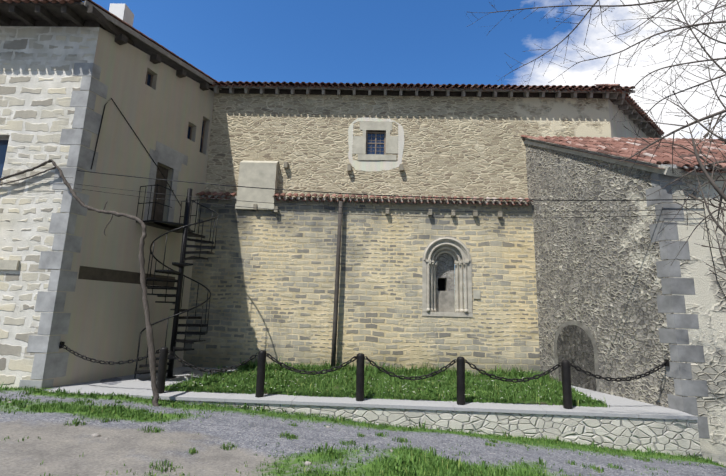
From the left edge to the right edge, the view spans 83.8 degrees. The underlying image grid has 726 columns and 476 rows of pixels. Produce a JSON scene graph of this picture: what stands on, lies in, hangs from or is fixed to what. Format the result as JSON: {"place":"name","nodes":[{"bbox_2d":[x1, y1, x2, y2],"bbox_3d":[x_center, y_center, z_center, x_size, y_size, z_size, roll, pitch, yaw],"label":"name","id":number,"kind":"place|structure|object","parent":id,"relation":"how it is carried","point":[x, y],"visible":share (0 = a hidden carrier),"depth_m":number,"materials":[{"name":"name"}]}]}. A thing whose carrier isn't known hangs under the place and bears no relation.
{"place":"outdoors","nodes":[
{"label":"outdoors","id":0,"kind":"place"},
{"bbox_2d":[0,5,208,90],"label":"rafter ends","id":1,"kind":"object","parent":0,"point":[121,38],"visible":0.48,"depth_m":9.82,"materials":[{"name":"brown wood"}]},
{"bbox_2d":[109,3,133,26],"bbox_3d":[-7.123,-6.091,11.833,0.450,1.350,0.450,1,-10,2],"label":"house chimney","id":2,"kind":"object","parent":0,"point":[123,12],"visible":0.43,"depth_m":11.72,"materials":[{"name":"white paint"}]},
{"bbox_2d":[182,199,540,375],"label":"stone wall","id":3,"kind":"structure","parent":0,"point":[266,278],"depth_m":12.40,"materials":[{"name":"beige stone"}]},
{"bbox_2d":[197,191,235,199],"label":"roof tiles","id":4,"kind":"object","parent":3,"relation":"attached to","point":[202,193],"visible":0.85,"depth_m":12.94,"materials":[{"name":"brown tile"}]},
{"bbox_2d":[235,160,278,209],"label":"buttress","id":5,"kind":"structure","parent":3,"relation":"attached to","point":[261,174],"depth_m":12.99,"materials":[{"name":"beige stone"}]},
{"bbox_2d":[201,195,530,204],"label":"eaves","id":6,"kind":"object","parent":3,"relation":"attached to","point":[362,199],"visible":0.33,"depth_m":12.86,"materials":[{"name":"brown tile"}]},
{"bbox_2d":[274,193,532,205],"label":"roof tiles","id":7,"kind":"object","parent":6,"relation":"on","point":[341,196],"visible":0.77,"depth_m":12.76,"materials":[{"name":"brown ceramic"}]},
{"bbox_2d":[422,237,472,312],"bbox_3d":[2.572,1.118,12.524,1.500,2.310,0.421,1,-10,2],"label":"arched window surround","id":8,"kind":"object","parent":3,"relation":"in","point":[457,250],"depth_m":12.45,"materials":[{"name":"grey stone"}]},
{"bbox_2d":[436,253,454,311],"bbox_3d":[2.576,1.414,12.908,0.610,1.865,0.400,1,-10,2],"label":"romanesque panel","id":9,"kind":"object","parent":8,"relation":"attached to","point":[445,286],"visible":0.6,"depth_m":12.73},
{"bbox_2d":[422,311,472,316],"bbox_3d":[2.541,2.340,12.424,1.520,0.130,0.520,1,-10,2],"label":"window sill","id":10,"kind":"structure","parent":8,"relation":"attached to","point":[451,314],"depth_m":12.17,"materials":[{"name":"grey stone"}]},
{"bbox_2d":[473,290,480,298],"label":"stone block","id":11,"kind":"structure","parent":3,"relation":"attached to","point":[476,294],"depth_m":12.24,"materials":[{"name":"grey stone"}]},
{"bbox_2d":[0,371,725,475],"bbox_3d":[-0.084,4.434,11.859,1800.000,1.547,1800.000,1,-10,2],"label":"ground","id":12,"kind":"structure","parent":0,"point":[57,447],"depth_m":5.91,"materials":[{"name":"grey gravel"}]},
{"bbox_2d":[0,26,98,387],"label":"house wall","id":13,"kind":"structure","parent":12,"relation":"on","point":[39,82],"depth_m":9.36,"materials":[{"name":"beige stone"}]},
{"bbox_2d":[0,140,8,181],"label":"house window","id":14,"kind":"structure","parent":13,"relation":"in","point":[3,146],"depth_m":9.71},
{"bbox_2d":[0,260,19,269],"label":"window sill","id":15,"kind":"structure","parent":13,"relation":"attached to","point":[9,264],"depth_m":8.85,"materials":[{"name":"beige stone"}]},
{"bbox_2d":[0,20,106,30],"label":"house wall plate","id":16,"kind":"object","parent":13,"relation":"on","point":[70,23],"visible":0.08,"depth_m":9.99,"materials":[{"name":"brown wood"}]},
{"bbox_2d":[19,63,107,388],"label":"corner quoins","id":17,"kind":"object","parent":12,"relation":"on","point":[50,365],"visible":0.83,"depth_m":9.06,"materials":[{"name":"grey stone"}]},
{"bbox_2d":[75,170,703,217],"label":"overhead wires","id":18,"kind":"object","parent":17,"relation":"attached to","point":[384,195],"visible":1,"depth_m":8.85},
{"bbox_2d":[0,159,158,405],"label":"grape vine","id":19,"kind":"object","parent":12,"relation":"on","point":[151,349],"visible":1,"depth_m":8.30,"materials":[{"name":"brown plant"}]},
{"bbox_2d":[0,176,69,183],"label":"vine wires","id":20,"kind":"object","parent":19,"relation":"attached to","point":[50,177],"visible":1,"depth_m":9.16,"materials":[{"name":"black metal"}]},
{"bbox_2d":[42,27,213,386],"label":"plastered wall","id":21,"kind":"structure","parent":12,"relation":"on","point":[107,321],"depth_m":10.53,"materials":[{"name":"beige paint"}]},
{"bbox_2d":[0,2,213,88],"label":"roof eaves","id":22,"kind":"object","parent":21,"relation":"on","point":[78,8],"depth_m":9.86,"materials":[{"name":"brown wood"}]},
{"bbox_2d":[0,0,82,3],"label":"roof tiles","id":23,"kind":"object","parent":22,"relation":"on","point":[42,1],"visible":0.04,"depth_m":9.34,"materials":[{"name":"red tile"}]},
{"bbox_2d":[82,0,215,80],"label":"roof tiles","id":24,"kind":"object","parent":22,"relation":"on","point":[140,33],"visible":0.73,"depth_m":11.03,"materials":[{"name":"red tile"}]},
{"bbox_2d":[84,0,221,89],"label":"roof edge","id":25,"kind":"object","parent":22,"relation":"attached to","point":[146,41],"visible":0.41,"depth_m":11.08,"materials":[{"name":"wood"}]},
{"bbox_2d":[78,266,174,286],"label":"wooden beam","id":26,"kind":"structure","parent":21,"relation":"attached to","point":[97,274],"depth_m":10.11,"materials":[{"name":"brown wood"}]},
{"bbox_2d":[91,98,180,205],"bbox_3d":[-5.939,-2.256,11.078,0.024,2.118,2.899,-2,-11,19],"label":"house cable","id":27,"kind":"object","parent":21,"relation":"attached to","point":[135,134],"visible":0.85,"depth_m":10.32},
{"bbox_2d":[151,165,168,220],"bbox_3d":[-5.941,-1.204,11.655,0.030,1.820,0.592,-2,-11,19],"label":"door","id":28,"kind":"structure","parent":21,"relation":"attached to","point":[159,211],"depth_m":11.75,"materials":[{"name":"brown wood"}]},
{"bbox_2d":[143,141,187,230],"bbox_3d":[-5.730,-1.453,11.736,0.060,2.450,1.400,-2,-11,19],"label":"door surround","id":29,"kind":"object","parent":21,"relation":"attached to","point":[169,157],"visible":0.73,"depth_m":11.78,"materials":[{"name":"grey stone"}]},
{"bbox_2d":[145,71,205,152],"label":"window frames","id":30,"kind":"structure","parent":21,"relation":"in","point":[151,80],"depth_m":12.99,"materials":[{"name":"brown wood"}]},
{"bbox_2d":[147,74,203,151],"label":"windows","id":31,"kind":"structure","parent":30,"relation":"in","point":[148,84],"depth_m":12.98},
{"bbox_2d":[8,401,625,475],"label":"ground stones","id":32,"kind":"object","parent":12,"relation":"on","point":[99,435],"visible":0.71,"depth_m":5.42,"materials":[{"name":"grey stone"}]},
{"bbox_2d":[159,399,700,457],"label":"terrace retaining wall","id":33,"kind":"structure","parent":12,"relation":"on","point":[674,436],"depth_m":7.69,"materials":[{"name":"stone"}]},
{"bbox_2d":[525,144,682,407],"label":"lean to side wall","id":34,"kind":"structure","parent":12,"relation":"on","point":[596,274],"depth_m":10.06,"materials":[{"name":"grey stone"}]},
{"bbox_2d":[524,138,683,177],"bbox_3d":[6.131,-2.290,11.013,0.500,2.667,4.493,5,-11,-16],"label":"roof eave","id":35,"kind":"object","parent":34,"relation":"attached to","point":[666,171],"visible":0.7,"depth_m":10.11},
{"bbox_2d":[521,135,725,172],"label":"lean to roof tiles","id":36,"kind":"object","parent":34,"relation":"on","point":[622,146],"visible":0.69,"depth_m":10.80,"materials":[{"name":"red tile"}]},
{"bbox_2d":[608,99,649,137],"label":"wall","id":37,"kind":"structure","parent":12,"relation":"on","point":[618,130],"depth_m":14.13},
{"bbox_2d":[366,131,385,154],"bbox_3d":[0.426,-3.144,13.545,0.660,0.860,0.060,1,-10,2],"label":"window frame","id":38,"kind":"object","parent":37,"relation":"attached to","point":[375,140],"visible":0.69,"depth_m":13.55,"materials":[{"name":"grey wood"}]},
{"bbox_2d":[607,89,661,137],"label":"roof eaves","id":39,"kind":"object","parent":37,"relation":"on","point":[634,115],"visible":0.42,"depth_m":14.61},
{"bbox_2d":[595,84,663,135],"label":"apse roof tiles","id":40,"kind":"object","parent":39,"relation":"on","point":[643,114],"visible":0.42,"depth_m":14.29,"materials":[{"name":"red tile"}]},
{"bbox_2d":[645,173,716,462],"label":"corner quoins","id":41,"kind":"object","parent":12,"relation":"on","point":[676,304],"visible":0.62,"depth_m":8.40,"materials":[{"name":"grey stone"}]},
{"bbox_2d":[660,175,725,466],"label":"wall","id":42,"kind":"structure","parent":12,"relation":"on","point":[706,303],"depth_m":8.34,"materials":[{"name":"beige stone"}]},
{"bbox_2d":[657,164,725,174],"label":"lean-to cornice","id":43,"kind":"structure","parent":42,"relation":"attached to","point":[695,167],"depth_m":8.75,"materials":[{"name":"grey stone"}]},
{"bbox_2d":[703,203,725,297],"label":"lean-to cables","id":44,"kind":"object","parent":42,"relation":"attached to","point":[711,253],"visible":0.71,"depth_m":8.49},
{"bbox_2d":[0,382,725,475],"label":"ground grass","id":45,"kind":"structure","parent":0,"point":[444,462],"depth_m":6.49,"materials":[{"name":"green plant"}]},
{"bbox_2d":[48,367,697,419],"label":"terrace paving","id":46,"kind":"structure","parent":0,"point":[139,385],"depth_m":8.11,"materials":[{"name":"grey concrete"}]},
{"bbox_2d":[156,347,170,393],"bbox_3d":[-4.178,2.743,8.432,0.233,0.920,0.167,8,-12,-32],"label":"bollard","id":47,"kind":"object","parent":46,"relation":"on","point":[162,367],"visible":0.92,"depth_m":8.38,"materials":[{"name":"metal"}]},
{"bbox_2d":[61,345,159,364],"bbox_3d":[-5.382,2.506,8.620,2.351,0.379,0.082,0,-10,8],"label":"chain","id":48,"kind":"object","parent":47,"relation":"attached to","point":[95,361],"visible":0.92,"depth_m":8.60,"materials":[{"name":"metal"}]},
{"bbox_2d":[169,351,255,372],"bbox_3d":[-3.150,2.588,8.417,1.858,0.418,0.084,1,-10,3],"label":"chain","id":49,"kind":"object","parent":47,"relation":"attached to","point":[207,370],"visible":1,"depth_m":8.39,"materials":[{"name":"metal"}]},
{"bbox_2d":[134,184,218,377],"bbox_3d":[-4.942,1.100,10.757,1.935,4.940,1.718,-2,-11,19],"label":"spiral stair","id":50,"kind":"object","parent":46,"relation":"on","point":[184,228],"visible":1,"depth_m":10.56,"materials":[{"name":"metal"}]},
{"bbox_2d":[255,350,268,397],"bbox_3d":[-2.099,2.784,8.338,0.227,0.920,0.172,-6,-13,38],"label":"bollard","id":51,"kind":"object","parent":46,"relation":"on","point":[261,367],"visible":0.94,"depth_m":8.27,"materials":[{"name":"metal"}]},
{"bbox_2d":[354,353,367,400],"bbox_3d":[-0.052,2.824,8.246,0.233,0.920,0.166,-6,-13,36],"label":"bollard","id":52,"kind":"object","parent":46,"relation":"on","point":[361,359],"visible":0.96,"depth_m":8.19,"materials":[{"name":"metal"}]},
{"bbox_2d":[267,354,356,374],"bbox_3d":[-1.066,2.607,8.328,1.873,0.401,0.083,1,-10,3],"label":"chain","id":53,"kind":"object","parent":52,"relation":"hanging from","point":[309,372],"visible":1,"depth_m":8.30,"materials":[{"name":"metal"}]},
{"bbox_2d":[454,356,466,404],"bbox_3d":[1.968,2.865,8.160,0.233,0.920,0.169,-6,-13,36],"label":"bollard","id":54,"kind":"object","parent":46,"relation":"on","point":[460,361],"visible":0.9,"depth_m":8.09,"materials":[{"name":"metal"}]},
{"bbox_2d":[366,357,455,380],"bbox_3d":[0.964,2.671,8.234,1.835,0.434,0.083,1,-10,3],"label":"chain","id":55,"kind":"object","parent":54,"relation":"hanging from","point":[409,378],"visible":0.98,"depth_m":8.20,"materials":[{"name":"metal"}]},
{"bbox_2d":[558,360,572,408],"bbox_3d":[4.054,2.906,8.065,0.232,0.920,0.166,8,-12,-33],"label":"bollard","id":56,"kind":"object","parent":46,"relation":"on","point":[566,384],"visible":0.96,"depth_m":8.01,"materials":[{"name":"metal"}]},
{"bbox_2d":[465,360,558,382],"bbox_3d":[3.002,2.700,8.145,1.874,0.399,0.083,1,-10,3],"label":"chain","id":57,"kind":"object","parent":56,"relation":"hanging from","point":[548,371],"visible":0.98,"depth_m":8.12,"materials":[{"name":"metal"}]},
{"bbox_2d":[570,361,666,381],"bbox_3d":[5.210,2.698,8.210,2.120,0.417,0.084,3,-10,-6],"label":"chain","id":58,"kind":"object","parent":56,"relation":"attached to","point":[631,378],"visible":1,"depth_m":8.18,"materials":[{"name":"metal"}]},
{"bbox_2d":[59,342,669,366],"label":"chain wall anchors","id":59,"kind":"object","parent":58,"relation":"attached to","point":[666,360],"visible":0.79,"depth_m":8.37,"materials":[{"name":"metal"}]},
{"bbox_2d":[554,320,600,391],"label":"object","id":60,"kind":"object","parent":46,"relation":"on","point":[576,323],"visible":0.96,"depth_m":10.50,"materials":[{"name":"grey stone"}]},
{"bbox_2d":[165,355,609,407],"bbox_3d":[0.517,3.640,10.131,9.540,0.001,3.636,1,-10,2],"label":"terrace lawn","id":61,"kind":"structure","parent":0,"point":[530,401],"depth_m":9.12,"materials":[{"name":"green plant"}]},
{"bbox_2d":[331,201,342,366],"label":"drainpipe","id":62,"kind":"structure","parent":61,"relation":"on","point":[335,319],"depth_m":12.16,"materials":[{"name":"brown metal"}]},
{"bbox_2d":[204,93,610,201],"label":"upper wall","id":63,"kind":"structure","parent":0,"point":[465,147],"depth_m":13.42,"materials":[{"name":"beige stone"}]},
{"bbox_2d":[353,121,397,160],"bbox_3d":[0.417,-3.201,13.510,1.480,1.360,0.230,1,-10,2],"label":"window surround","id":64,"kind":"object","parent":63,"relation":"attached to","point":[359,145],"visible":0.71,"depth_m":13.40,"materials":[{"name":"beige stone"}]},
{"bbox_2d":[367,134,383,154],"bbox_3d":[0.435,-3.075,13.924,1.260,1.460,0.770,1,-10,2],"label":"window glass","id":65,"kind":"object","parent":64,"relation":"in","point":[380,151],"depth_m":13.54,"materials":[{"name":"blue glass"}]},
{"bbox_2d":[348,117,403,171],"bbox_3d":[0.429,-3.111,13.403,1.884,1.915,0.001,1,-10,2],"label":"plaster border","id":66,"kind":"object","parent":63,"relation":"attached to","point":[362,165],"depth_m":13.32,"materials":[{"name":"beige paint"}]},
{"bbox_2d":[253,162,501,217],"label":"corbels","id":67,"kind":"object","parent":63,"relation":"attached to","point":[499,214],"visible":0.75,"depth_m":12.76,"materials":[{"name":"stone"}]},
{"bbox_2d":[210,82,615,102],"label":"roof tiles","id":68,"kind":"object","parent":63,"relation":"on","point":[412,93],"visible":0.17,"depth_m":13.70,"materials":[{"name":"red tile"}]},
{"bbox_2d":[214,88,625,99],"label":"rafter tails","id":69,"kind":"object","parent":68,"relation":"on","point":[494,94],"visible":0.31,"depth_m":13.47,"materials":[{"name":"brown wood"}]},
{"bbox_2d":[209,85,634,93],"bbox_3d":[1.834,-5.636,16.819,14.300,2.692,6.510,1,-10,2],"label":"eave board","id":70,"kind":"object","parent":69,"relation":"on","point":[398,89],"visible":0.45,"depth_m":13.43,"materials":[{"name":"brown wood"}]},
{"bbox_2d":[210,81,634,91],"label":"roof tiles","id":71,"kind":"object","parent":70,"relation":"on","point":[476,86],"visible":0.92,"depth_m":13.38,"materials":[{"name":"red tile"}]},
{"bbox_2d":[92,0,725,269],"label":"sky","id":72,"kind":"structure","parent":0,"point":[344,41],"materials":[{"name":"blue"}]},
{"bbox_2d":[557,325,595,390],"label":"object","id":73,"kind":"object","parent":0,"point":[574,346],"visible":0.94,"depth_m":10.58,"materials":[{"name":"grey stone"}]},
{"bbox_2d":[464,0,725,280],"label":"bare tree branches","id":74,"kind":"object","parent":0,"point":[711,180],"visible":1,"depth_m":5.58,"materials":[{"name":"brown plant"}]}
]}

